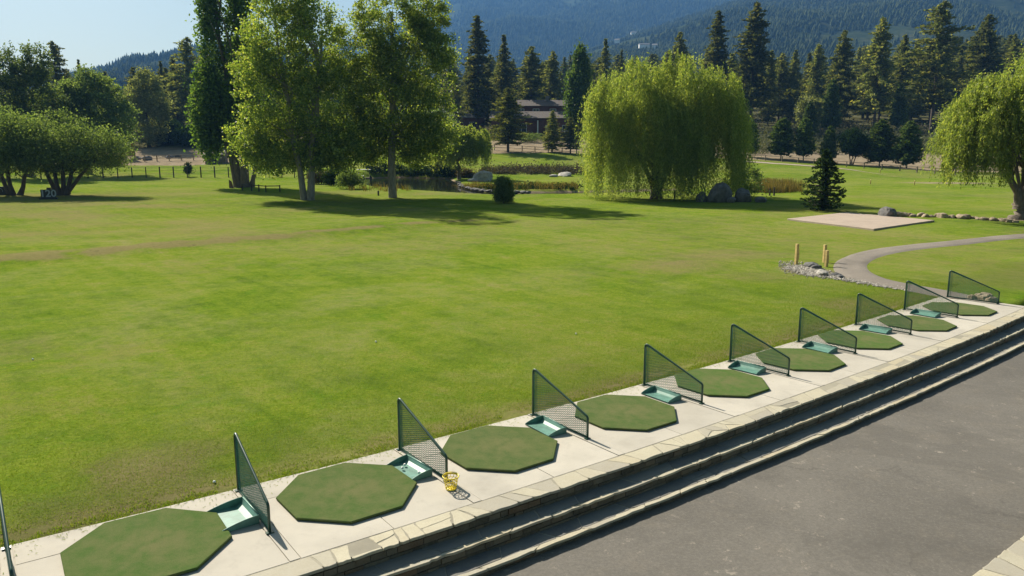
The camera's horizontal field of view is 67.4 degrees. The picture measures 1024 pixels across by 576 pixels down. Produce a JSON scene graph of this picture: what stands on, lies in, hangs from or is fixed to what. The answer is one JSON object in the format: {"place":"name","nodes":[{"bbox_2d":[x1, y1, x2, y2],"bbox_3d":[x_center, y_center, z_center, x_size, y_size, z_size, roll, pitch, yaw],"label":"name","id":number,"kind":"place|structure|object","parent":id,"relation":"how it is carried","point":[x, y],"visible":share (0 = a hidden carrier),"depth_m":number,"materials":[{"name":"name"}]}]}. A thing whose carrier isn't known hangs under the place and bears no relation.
{"place":"outdoors","nodes":[
{"label":"outdoors","id":0,"kind":"place"},
{"bbox_2d":[0,0,436,74],"label":"sky","id":1,"kind":"structure","parent":0,"point":[94,32],"materials":[{"name":"blue"}]},
{"bbox_2d":[0,91,1023,572],"bbox_3d":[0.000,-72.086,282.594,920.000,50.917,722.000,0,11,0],"label":"ground","id":2,"kind":"structure","parent":0,"point":[178,225],"depth_m":26.92,"materials":[{"name":"plant"}]},
{"bbox_2d":[0,101,55,194],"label":"leafy tree","id":3,"kind":"object","parent":2,"relation":"on","point":[9,189],"visible":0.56,"depth_m":76.70,"materials":[{"name":"green plant"}]},
{"bbox_2d":[0,39,84,176],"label":"leafy tree","id":4,"kind":"object","parent":2,"relation":"on","point":[28,76],"visible":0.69,"depth_m":117.00,"materials":[{"name":"green plant"}]},
{"bbox_2d":[46,41,76,114],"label":"pine tree","id":5,"kind":"object","parent":2,"relation":"on","point":[55,49],"visible":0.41,"depth_m":183.13,"materials":[{"name":"green plant"}]},
{"bbox_2d":[0,101,140,194],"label":"leafy tree","id":6,"kind":"object","parent":2,"relation":"on","point":[82,155],"visible":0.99,"depth_m":76.89,"materials":[{"name":"green plant"}]},
{"bbox_2d":[31,63,143,172],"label":"leafy tree","id":7,"kind":"object","parent":2,"relation":"on","point":[81,86],"visible":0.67,"depth_m":123.26,"materials":[{"name":"green plant"}]},
{"bbox_2d":[118,66,174,146],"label":"leafy tree","id":8,"kind":"object","parent":2,"relation":"on","point":[147,102],"visible":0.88,"depth_m":170.04,"materials":[{"name":"green plant"}]},
{"bbox_2d":[31,166,307,178],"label":"wire fence","id":9,"kind":"object","parent":2,"relation":"on","point":[145,170],"visible":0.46,"depth_m":118.05,"materials":[{"name":"brown wood"}]},
{"bbox_2d":[151,119,188,143],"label":"leafy tree","id":10,"kind":"object","parent":2,"relation":"on","point":[174,124],"visible":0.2,"depth_m":176.50,"materials":[{"name":"green plant"}]},
{"bbox_2d":[165,56,190,124],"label":"pine tree","id":11,"kind":"object","parent":2,"relation":"on","point":[180,117],"visible":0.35,"depth_m":199.40,"materials":[{"name":"green plant"}]},
{"bbox_2d":[160,36,206,122],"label":"pine tree","id":12,"kind":"object","parent":2,"relation":"on","point":[186,72],"visible":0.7,"depth_m":194.01,"materials":[{"name":"green plant"}]},
{"bbox_2d":[169,123,227,146],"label":"leafy tree","id":13,"kind":"object","parent":2,"relation":"on","point":[183,138],"visible":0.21,"depth_m":170.69,"materials":[{"name":"green plant"}]},
{"bbox_2d":[181,0,265,187],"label":"poplar tree","id":14,"kind":"object","parent":2,"relation":"on","point":[213,109],"visible":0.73,"depth_m":90.77,"materials":[{"name":"green plant"}]},
{"bbox_2d":[220,0,374,199],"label":"cottonwood tree","id":15,"kind":"object","parent":2,"relation":"on","point":[318,145],"visible":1,"depth_m":70.25,"materials":[{"name":"green plant"}]},
{"bbox_2d":[319,169,342,185],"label":"bush","id":16,"kind":"object","parent":2,"relation":"on","point":[330,176],"visible":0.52,"depth_m":96.82,"materials":[{"name":"green plant"}]},
{"bbox_2d":[330,168,365,188],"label":"bush","id":17,"kind":"object","parent":2,"relation":"on","point":[350,181],"visible":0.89,"depth_m":89.67,"materials":[{"name":"green plant"}]},
{"bbox_2d":[324,0,467,197],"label":"cottonwood tree","id":18,"kind":"object","parent":2,"relation":"on","point":[388,62],"visible":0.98,"depth_m":72.66,"materials":[{"name":"green plant"}]},
{"bbox_2d":[438,62,466,107],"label":"pine tree","id":19,"kind":"object","parent":2,"relation":"on","point":[446,83],"visible":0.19,"depth_m":237.53,"materials":[{"name":"green plant"}]},
{"bbox_2d":[443,78,467,125],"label":"pine tree","id":20,"kind":"object","parent":2,"relation":"on","point":[459,100],"visible":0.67,"depth_m":199.17,"materials":[{"name":"green plant"}]},
{"bbox_2d":[430,120,494,179],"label":"willow tree","id":21,"kind":"object","parent":2,"relation":"on","point":[478,143],"visible":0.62,"depth_m":113.42,"materials":[{"name":"green plant"}]},
{"bbox_2d":[439,109,486,131],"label":"red house","id":22,"kind":"structure","parent":2,"relation":"on","point":[468,119],"depth_m":206.69,"materials":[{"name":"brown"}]},
{"bbox_2d":[459,15,500,126],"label":"pine tree","id":23,"kind":"object","parent":2,"relation":"on","point":[475,81],"visible":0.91,"depth_m":206.36,"materials":[{"name":"green plant"}]},
{"bbox_2d":[491,34,516,109],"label":"pine tree","id":24,"kind":"object","parent":2,"relation":"on","point":[504,70],"visible":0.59,"depth_m":216.47,"materials":[{"name":"green plant"}]},
{"bbox_2d":[490,173,518,202],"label":"round shrub","id":25,"kind":"object","parent":2,"relation":"on","point":[503,192],"visible":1,"depth_m":67.81,"materials":[{"name":"green plant"}]},
{"bbox_2d":[486,88,532,151],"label":"pine tree","id":26,"kind":"object","parent":2,"relation":"on","point":[507,133],"visible":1,"depth_m":158.25,"materials":[{"name":"green plant"}]},
{"bbox_2d":[471,180,584,189],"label":"bank brush","id":27,"kind":"object","parent":2,"relation":"on","point":[533,187],"visible":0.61,"depth_m":91.25,"materials":[{"name":"green plant"}]},
{"bbox_2d":[489,96,567,134],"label":"ranch house","id":28,"kind":"structure","parent":2,"relation":"on","point":[538,111],"depth_m":199.69,"materials":[{"name":"brown"}]},
{"bbox_2d":[477,158,584,174],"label":"brush","id":29,"kind":"object","parent":2,"relation":"on","point":[537,169],"visible":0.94,"depth_m":126.57,"materials":[{"name":"green plant"}]},
{"bbox_2d":[513,46,556,99],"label":"pine tree","id":30,"kind":"object","parent":2,"relation":"on","point":[529,70],"visible":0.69,"depth_m":219.26,"materials":[{"name":"green plant"}]},
{"bbox_2d":[540,111,562,151],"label":"pine tree","id":31,"kind":"object","parent":2,"relation":"on","point":[552,138],"visible":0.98,"depth_m":158.53,"materials":[{"name":"green plant"}]},
{"bbox_2d":[541,50,564,99],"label":"pine tree","id":32,"kind":"object","parent":2,"relation":"on","point":[554,83],"visible":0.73,"depth_m":226.34,"materials":[{"name":"green plant"}]},
{"bbox_2d":[557,118,582,153],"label":"pine tree","id":33,"kind":"object","parent":2,"relation":"on","point":[569,132],"visible":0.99,"depth_m":155.87,"materials":[{"name":"green plant"}]},
{"bbox_2d":[560,38,596,147],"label":"poplar tree","id":34,"kind":"object","parent":2,"relation":"on","point":[577,79],"visible":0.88,"depth_m":165.61,"materials":[{"name":"green plant"}]},
{"bbox_2d":[348,177,809,192],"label":"reeds","id":35,"kind":"object","parent":2,"relation":"on","point":[783,185],"visible":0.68,"depth_m":89.33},
{"bbox_2d":[593,38,613,100],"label":"pine tree","id":36,"kind":"object","parent":2,"relation":"on","point":[605,53],"visible":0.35,"depth_m":240.49,"materials":[{"name":"green plant"}]},
{"bbox_2d":[248,308,1023,575],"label":"stone steps","id":37,"kind":"structure","parent":2,"relation":"on","point":[495,533],"depth_m":12.09,"materials":[{"name":"stone"}]},
{"bbox_2d":[574,48,761,201],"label":"willow tree","id":38,"kind":"object","parent":2,"relation":"on","point":[662,121],"visible":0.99,"depth_m":70.02,"materials":[{"name":"green plant"}]},
{"bbox_2d":[671,32,692,95],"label":"pine tree","id":39,"kind":"object","parent":2,"relation":"on","point":[681,46],"visible":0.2,"depth_m":249.12,"materials":[{"name":"green plant"}]},
{"bbox_2d":[459,110,941,136],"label":"hillside brush","id":40,"kind":"object","parent":2,"relation":"on","point":[843,124],"visible":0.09,"depth_m":216.31,"materials":[{"name":"green plant"}]},
{"bbox_2d":[698,10,733,93],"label":"pine tree","id":41,"kind":"object","parent":2,"relation":"on","point":[716,56],"visible":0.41,"depth_m":215.13,"materials":[{"name":"green plant"}]},
{"bbox_2d":[707,182,731,202],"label":"boulder","id":42,"kind":"object","parent":2,"relation":"on","point":[720,192],"visible":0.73,"depth_m":68.12,"materials":[{"name":"stone"}]},
{"bbox_2d":[735,188,751,201],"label":"boulder","id":43,"kind":"object","parent":2,"relation":"on","point":[742,195],"visible":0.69,"depth_m":68.55,"materials":[{"name":"stone"}]},
{"bbox_2d":[718,164,771,196],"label":"bush","id":44,"kind":"object","parent":2,"relation":"on","point":[755,186],"visible":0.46,"depth_m":75.29,"materials":[{"name":"green plant"}]},
{"bbox_2d":[725,1,795,119],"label":"pine tree","id":45,"kind":"object","parent":2,"relation":"on","point":[754,56],"visible":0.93,"depth_m":205.52,"materials":[{"name":"green plant"}]},
{"bbox_2d":[755,50,783,124],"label":"pine tree","id":46,"kind":"object","parent":2,"relation":"on","point":[768,112],"visible":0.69,"depth_m":227.43,"materials":[{"name":"green plant"}]},
{"bbox_2d":[766,117,795,158],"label":"young conifer","id":47,"kind":"object","parent":2,"relation":"on","point":[781,137],"visible":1,"depth_m":151.09,"materials":[{"name":"green plant"}]},
{"bbox_2d":[764,60,798,118],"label":"pine tree","id":48,"kind":"object","parent":2,"relation":"on","point":[781,79],"visible":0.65,"depth_m":232.60,"materials":[{"name":"green plant"}]},
{"bbox_2d":[778,52,802,122],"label":"pine tree","id":49,"kind":"object","parent":2,"relation":"on","point":[794,83],"visible":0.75,"depth_m":231.94,"materials":[{"name":"green plant"}]},
{"bbox_2d":[793,118,816,160],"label":"young conifer","id":50,"kind":"object","parent":2,"relation":"on","point":[804,136],"visible":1,"depth_m":149.52,"materials":[{"name":"green plant"}]},
{"bbox_2d":[792,93,823,127],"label":"leafy tree","id":51,"kind":"object","parent":2,"relation":"on","point":[804,103],"visible":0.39,"depth_m":204.46,"materials":[{"name":"green plant"}]},
{"bbox_2d":[799,101,819,134],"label":"young conifer","id":52,"kind":"object","parent":2,"relation":"on","point":[810,109],"visible":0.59,"depth_m":187.44,"materials":[{"name":"green plant"}]},
{"bbox_2d":[801,44,829,107],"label":"pine tree","id":53,"kind":"object","parent":2,"relation":"on","point":[815,77],"visible":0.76,"depth_m":231.02,"materials":[{"name":"green plant"}]},
{"bbox_2d":[800,148,846,210],"bbox_3d":[24.193,-8.116,59.240,3.518,5.314,3.812,1,11,4],"label":"fir tree","id":54,"kind":"object","parent":2,"relation":"on","point":[823,188],"visible":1,"depth_m":59.01,"materials":[{"name":"green plant"}]},
{"bbox_2d":[819,126,839,158],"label":"young conifer","id":55,"kind":"object","parent":2,"relation":"on","point":[829,142],"visible":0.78,"depth_m":146.49,"materials":[{"name":"green plant"}]},
{"bbox_2d":[818,78,842,128],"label":"young conifer","id":56,"kind":"object","parent":2,"relation":"on","point":[830,115],"visible":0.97,"depth_m":196.22,"materials":[{"name":"green plant"}]},
{"bbox_2d":[820,30,863,127],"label":"pine tree","id":57,"kind":"object","parent":2,"relation":"on","point":[844,52],"visible":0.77,"depth_m":213.45,"materials":[{"name":"green plant"}]},
{"bbox_2d":[744,121,961,154],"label":"sagebrush","id":58,"kind":"object","parent":2,"relation":"on","point":[762,148],"visible":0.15,"depth_m":191.19,"materials":[{"name":"green plant"}]},
{"bbox_2d":[836,126,871,164],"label":"leafy tree","id":59,"kind":"object","parent":2,"relation":"on","point":[853,142],"visible":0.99,"depth_m":144.05,"materials":[{"name":"green plant"}]},
{"bbox_2d":[787,212,933,230],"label":"slab","id":60,"kind":"structure","parent":2,"relation":"on","point":[862,221],"depth_m":51.40,"materials":[{"name":"concrete"}]},
{"bbox_2d":[848,55,874,119],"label":"pine tree","id":61,"kind":"object","parent":2,"relation":"on","point":[864,69],"visible":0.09,"depth_m":252.47,"materials":[{"name":"green plant"}]},
{"bbox_2d":[862,118,897,165],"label":"young conifer","id":62,"kind":"object","parent":2,"relation":"on","point":[882,142],"visible":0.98,"depth_m":142.22,"materials":[{"name":"green plant"}]},
{"bbox_2d":[849,17,914,126],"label":"pine tree","id":63,"kind":"object","parent":2,"relation":"on","point":[880,68],"visible":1,"depth_m":203.57,"materials":[{"name":"green plant"}]},
{"bbox_2d":[747,155,1020,174],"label":"rail fence","id":64,"kind":"object","parent":2,"relation":"on","point":[900,168],"visible":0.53,"depth_m":137.52,"materials":[{"name":"brown wood"}]},
{"bbox_2d":[886,83,909,130],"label":"young conifer","id":65,"kind":"object","parent":2,"relation":"on","point":[899,113],"visible":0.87,"depth_m":206.14,"materials":[{"name":"green plant"}]},
{"bbox_2d":[881,34,916,121],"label":"pine tree","id":66,"kind":"object","parent":2,"relation":"on","point":[901,74],"visible":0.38,"depth_m":221.58,"materials":[{"name":"green plant"}]},
{"bbox_2d":[878,47,930,115],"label":"pine tree","id":67,"kind":"object","parent":2,"relation":"on","point":[916,105],"visible":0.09,"depth_m":232.42,"materials":[{"name":"green plant"}]},
{"bbox_2d":[888,120,926,168],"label":"young conifer","id":68,"kind":"object","parent":2,"relation":"on","point":[907,146],"visible":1,"depth_m":138.50,"materials":[{"name":"green plant"}]},
{"bbox_2d":[914,43,961,121],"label":"pine tree","id":69,"kind":"object","parent":2,"relation":"on","point":[939,105],"visible":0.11,"depth_m":242.56,"materials":[{"name":"green plant"}]},
{"bbox_2d":[893,0,986,130],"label":"pine tree","id":70,"kind":"object","parent":2,"relation":"on","point":[935,53],"visible":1,"depth_m":199.02,"materials":[{"name":"green plant"}]},
{"bbox_2d":[919,43,1023,219],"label":"willow tree","id":71,"kind":"object","parent":2,"relation":"on","point":[990,123],"visible":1,"depth_m":50.92,"materials":[{"name":"green plant"}]},
{"bbox_2d":[953,14,1008,112],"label":"pine tree","id":72,"kind":"object","parent":2,"relation":"on","point":[987,35],"visible":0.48,"depth_m":215.43,"materials":[{"name":"green plant"}]},
{"bbox_2d":[1005,33,1020,83],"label":"pine tree","id":73,"kind":"object","parent":2,"relation":"on","point":[1014,49],"visible":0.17,"depth_m":225.78,"materials":[{"name":"green plant"}]},
{"bbox_2d":[0,297,1023,575],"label":"pavement","id":74,"kind":"structure","parent":0,"point":[252,549],"depth_m":11.81,"materials":[{"name":"concrete"}]},
{"bbox_2d":[0,488,13,575],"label":"divider net","id":75,"kind":"object","parent":74,"relation":"on","point":[7,547],"visible":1,"depth_m":8.79,"materials":[{"name":"paint"}]},
{"bbox_2d":[60,508,231,575],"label":"golf mat","id":76,"kind":"object","parent":74,"relation":"on","point":[168,542],"visible":1,"depth_m":9.62,"materials":[{"name":"carpet"}]},
{"bbox_2d":[207,497,259,531],"bbox_3d":[-3.778,3.063,10.385,0.525,0.120,0.693,-8,13,-36],"label":"ball tray","id":77,"kind":"object","parent":74,"relation":"on","point":[237,513],"visible":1,"depth_m":10.46,"materials":[{"name":"plastic"}]},
{"bbox_2d":[233,432,273,534],"bbox_3d":[-3.577,2.632,10.538,0.100,0.915,1.560,-7,13,-33],"label":"divider net","id":78,"kind":"object","parent":74,"relation":"on","point":[262,500],"visible":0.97,"depth_m":10.61,"materials":[{"name":"paint"}]},
{"bbox_2d":[276,463,416,523],"bbox_3d":[-2.389,2.954,11.190,1.860,0.042,1.860,-8,13,-36],"label":"golf mat","id":79,"kind":"object","parent":74,"relation":"on","point":[347,493],"visible":1,"depth_m":11.05,"materials":[{"name":"carpet"}]},
{"bbox_2d":[387,454,432,480],"bbox_3d":[-1.593,2.786,11.898,0.402,0.113,0.732,-9,14,-39],"label":"ball tray","id":80,"kind":"object","parent":74,"relation":"on","point":[412,467],"visible":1,"depth_m":11.96,"materials":[{"name":"plastic"}]},
{"bbox_2d":[396,398,450,481],"bbox_3d":[-1.422,2.348,12.069,0.100,0.915,1.560,-8,13,-35],"label":"divider net","id":81,"kind":"object","parent":74,"relation":"on","point":[400,403],"visible":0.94,"depth_m":12.21,"materials":[{"name":"paint"}]},
{"bbox_2d":[441,425,557,472],"bbox_3d":[-0.200,2.656,12.802,1.860,0.042,1.860,-8,13,-36],"label":"golf mat","id":82,"kind":"object","parent":74,"relation":"on","point":[501,448],"visible":0.94,"depth_m":12.70,"materials":[{"name":"carpet"}]},
{"bbox_2d":[525,415,566,436],"bbox_3d":[0.603,2.456,13.678,0.402,0.113,0.732,-7,12,-32],"label":"ball tray","id":83,"kind":"object","parent":74,"relation":"on","point":[546,426],"visible":1,"depth_m":13.72,"materials":[{"name":"plastic"}]},
{"bbox_2d":[530,368,590,439],"bbox_3d":[0.847,2.041,13.724,0.100,0.915,1.560,-8,13,-36],"label":"divider net","id":84,"kind":"object","parent":74,"relation":"on","point":[536,372],"visible":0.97,"depth_m":13.81,"materials":[{"name":"paint"}]},
{"bbox_2d":[576,394,676,431],"bbox_3d":[2.142,2.339,14.508,1.860,0.042,1.860,-8,13,-36],"label":"golf mat","id":85,"kind":"object","parent":74,"relation":"on","point":[627,412],"visible":0.9,"depth_m":14.41,"materials":[{"name":"carpet"}]},
{"bbox_2d":[641,385,681,403],"bbox_3d":[3.000,2.133,15.420,0.402,0.113,0.732,-8,13,-35],"label":"ball tray","id":86,"kind":"object","parent":74,"relation":"on","point":[662,394],"visible":1,"depth_m":15.48,"materials":[{"name":"plastic"}]},
{"bbox_2d":[642,344,704,404],"bbox_3d":[3.248,1.707,15.523,0.100,0.915,1.560,-8,13,-38],"label":"divider net","id":87,"kind":"object","parent":74,"relation":"on","point":[645,364],"visible":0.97,"depth_m":15.63,"materials":[{"name":"paint"}]},
{"bbox_2d":[675,368,769,397],"bbox_3d":[4.434,2.003,16.324,1.860,0.042,1.860,-8,13,-37],"label":"golf mat","id":88,"kind":"object","parent":74,"relation":"on","point":[724,383],"visible":0.82,"depth_m":16.17,"materials":[{"name":"carpet"}]},
{"bbox_2d":[728,360,765,374],"bbox_3d":[5.283,1.789,17.275,0.402,0.113,0.732,-9,14,-41],"label":"ball tray","id":89,"kind":"object","parent":74,"relation":"on","point":[755,369],"visible":1,"depth_m":17.34,"materials":[{"name":"plastic"}]},
{"bbox_2d":[728,324,790,376],"bbox_3d":[5.578,1.374,17.319,0.100,0.915,1.560,-9,14,-39],"label":"divider net","id":90,"kind":"object","parent":74,"relation":"on","point":[735,326],"visible":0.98,"depth_m":17.42,"materials":[{"name":"paint"}]},
{"bbox_2d":[755,348,845,371],"bbox_3d":[6.771,1.676,18.084,1.860,0.042,1.860,-9,14,-40],"label":"golf mat","id":91,"kind":"object","parent":74,"relation":"on","point":[802,359],"visible":0.88,"depth_m":17.90,"materials":[{"name":"carpet"}]},
{"bbox_2d":[802,341,837,353],"bbox_3d":[7.618,1.468,19.004,0.402,0.113,0.732,-7,13,-35],"label":"ball tray","id":92,"kind":"object","parent":74,"relation":"on","point":[820,347],"visible":1,"depth_m":19.07,"materials":[{"name":"plastic"}]},
{"bbox_2d":[796,307,857,353],"bbox_3d":[7.851,1.041,19.118,0.100,0.915,1.560,-9,14,-39],"label":"divider net","id":93,"kind":"object","parent":74,"relation":"on","point":[819,317],"visible":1,"depth_m":19.23,"materials":[{"name":"paint"}]},
{"bbox_2d":[818,330,902,349],"bbox_3d":[9.011,1.336,19.918,1.860,0.042,1.860,-9,14,-39],"label":"golf mat","id":94,"kind":"object","parent":74,"relation":"on","point":[870,340],"visible":0.77,"depth_m":19.73,"materials":[{"name":"carpet"}]},
{"bbox_2d":[859,324,891,333],"bbox_3d":[9.901,1.113,20.921,0.402,0.113,0.732,-9,14,-41],"label":"ball tray","id":95,"kind":"object","parent":74,"relation":"on","point":[876,328],"visible":1,"depth_m":20.98,"materials":[{"name":"plastic"}]},
{"bbox_2d":[854,293,912,334],"bbox_3d":[10.168,0.691,21.003,0.100,0.915,1.560,-9,14,-39],"label":"divider net","id":96,"kind":"object","parent":74,"relation":"on","point":[859,295],"visible":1,"depth_m":21.11,"materials":[{"name":"fabric"}]},
{"bbox_2d":[877,315,956,331],"bbox_3d":[11.460,0.993,21.769,1.860,0.042,1.860,-9,14,-41],"label":"golf mat","id":97,"kind":"object","parent":74,"relation":"on","point":[920,323],"visible":0.78,"depth_m":21.62,"materials":[{"name":"carpet"}]},
{"bbox_2d":[902,281,958,317],"bbox_3d":[12.568,0.319,23.010,0.100,0.915,1.560,-9,14,-40],"label":"divider net","id":98,"kind":"object","parent":74,"relation":"on","point":[906,306],"visible":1,"depth_m":23.12,"materials":[{"name":"fabric"}]},
{"bbox_2d":[923,302,996,315],"bbox_3d":[13.781,0.641,23.669,1.860,0.042,1.860,-9,14,-41],"label":"golf mat","id":99,"kind":"object","parent":74,"relation":"on","point":[965,309],"visible":0.65,"depth_m":23.47,"materials":[{"name":"carpet"}]},
{"bbox_2d":[946,270,999,303],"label":"divider net","id":100,"kind":"object","parent":74,"relation":"on","point":[963,292],"visible":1,"depth_m":25.05,"materials":[{"name":"fabric"}]},
{"bbox_2d":[362,178,663,193],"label":"pond water","id":101,"kind":"structure","parent":0,"point":[435,184],"depth_m":104.15,"materials":[{"name":"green liquid"}]},
{"bbox_2d":[28,0,1023,89],"bbox_3d":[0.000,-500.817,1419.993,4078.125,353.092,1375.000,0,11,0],"label":"hillside","id":102,"kind":"structure","parent":0,"point":[899,29],"depth_m":1086.10,"materials":[{"name":"plant"}]},
{"bbox_2d":[339,0,735,72],"bbox_3d":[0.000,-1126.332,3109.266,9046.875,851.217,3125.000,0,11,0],"label":"mountain","id":103,"kind":"structure","parent":0,"point":[456,7],"depth_m":2543.89,"materials":[{"name":"plant"}]},
{"bbox_2d":[1,0,1023,88],"bbox_3d":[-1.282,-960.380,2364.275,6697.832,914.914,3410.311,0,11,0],"label":"mountain forest","id":104,"kind":"object","parent":103,"relation":"on","point":[853,14],"visible":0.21,"depth_m":1366.06,"materials":[{"name":"plant"}]},
{"bbox_2d":[486,347,1023,575],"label":"yard","id":105,"kind":"structure","parent":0,"point":[931,483],"depth_m":11.68,"materials":[{"name":"asphalt"}]},
{"bbox_2d":[973,536,1023,575],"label":"stone coping","id":106,"kind":"object","parent":105,"relation":"on","point":[1009,561],"visible":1,"depth_m":9.96,"materials":[{"name":"stone"}]},
{"bbox_2d":[779,257,911,291],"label":"gravel","id":107,"kind":"structure","parent":0,"point":[802,269],"depth_m":30.40,"materials":[{"name":"gravel"}]},
{"bbox_2d":[833,234,1023,299],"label":"path","id":108,"kind":"structure","parent":0,"point":[852,266],"depth_m":34.10,"materials":[{"name":"concrete"}]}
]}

